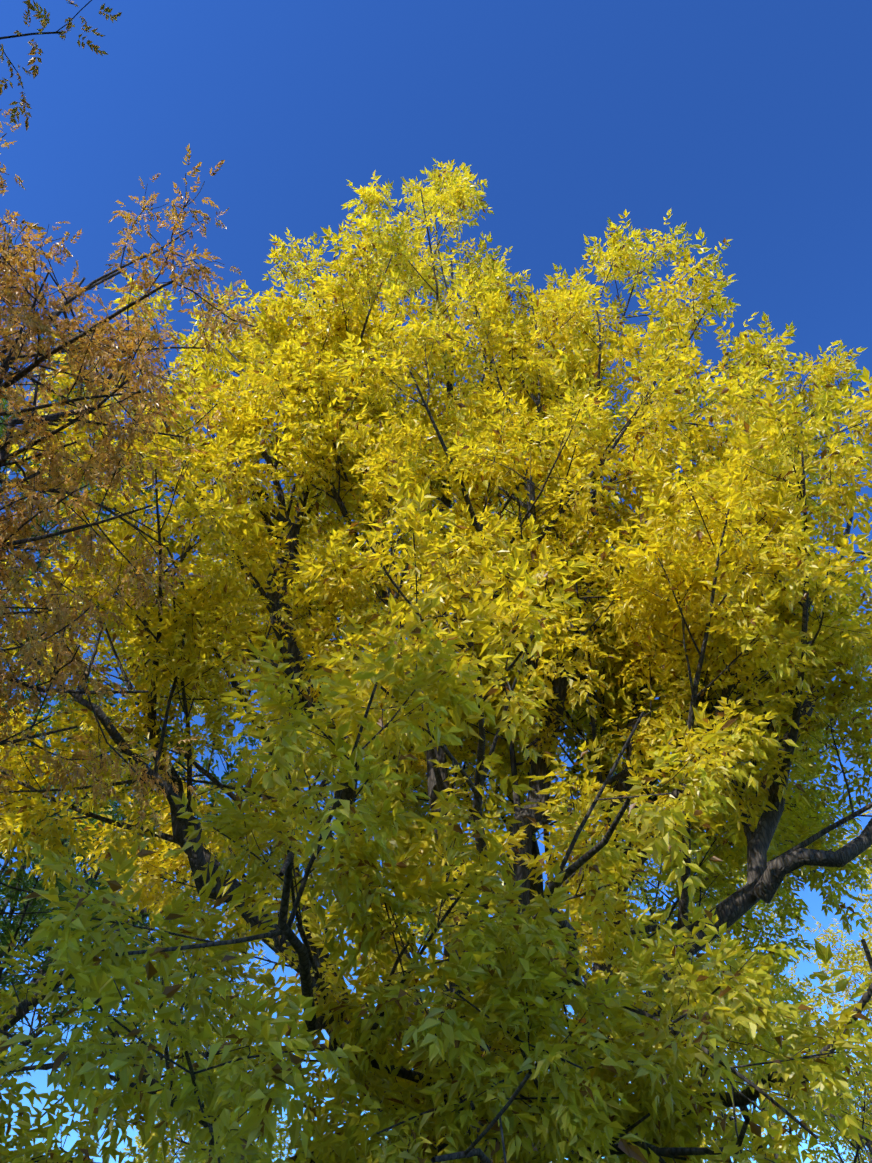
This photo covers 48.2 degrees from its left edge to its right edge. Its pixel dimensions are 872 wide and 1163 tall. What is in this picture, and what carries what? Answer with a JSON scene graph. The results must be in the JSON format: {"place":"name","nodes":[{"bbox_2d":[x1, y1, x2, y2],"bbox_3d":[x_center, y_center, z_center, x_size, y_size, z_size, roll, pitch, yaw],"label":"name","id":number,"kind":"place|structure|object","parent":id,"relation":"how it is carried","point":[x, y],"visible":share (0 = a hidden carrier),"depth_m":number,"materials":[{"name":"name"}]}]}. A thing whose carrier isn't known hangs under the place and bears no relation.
{"place":"outdoors","nodes":[
{"label":"outdoors","id":0,"kind":"place"},
{"bbox_2d":[0,0,871,1162],"label":"sky","id":1,"kind":"structure","parent":0,"point":[749,121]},
{"label":"ground","id":2,"kind":"structure","parent":0,"visible":0},
{"bbox_2d":[0,0,280,837],"bbox_3d":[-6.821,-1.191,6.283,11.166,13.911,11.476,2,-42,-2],"label":"locust tree","id":3,"kind":"object","parent":2,"relation":"on","point":[15,348],"visible":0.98,"depth_m":7.37,"materials":[{"name":"yellow leaf"},{"name":"bark"}]},
{"bbox_2d":[0,325,415,1162],"bbox_3d":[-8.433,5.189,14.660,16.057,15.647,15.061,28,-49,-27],"label":"elm tree","id":4,"kind":"object","parent":2,"relation":"on","point":[30,917],"visible":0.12,"depth_m":15.56,"materials":[{"name":"green plant"}]},
{"bbox_2d":[82,954,557,1162],"bbox_3d":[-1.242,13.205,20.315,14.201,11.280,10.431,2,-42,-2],"label":"ash tree","id":5,"kind":"object","parent":2,"relation":"on","point":[280,1140],"visible":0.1,"depth_m":19.93,"materials":[{"name":"green plant"}]},
{"bbox_2d":[0,157,871,1162],"bbox_3d":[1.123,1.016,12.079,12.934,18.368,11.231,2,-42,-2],"label":"ash tree","id":6,"kind":"object","parent":2,"relation":"on","point":[712,631],"visible":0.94,"depth_m":8.81,"materials":[{"name":"yellow plant"}]},
{"bbox_2d":[558,788,871,1162],"bbox_3d":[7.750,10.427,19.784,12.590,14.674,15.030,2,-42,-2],"label":"ash tree","id":7,"kind":"object","parent":2,"relation":"on","point":[864,1118],"visible":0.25,"depth_m":19.78,"materials":[{"name":"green plant"}]}
]}

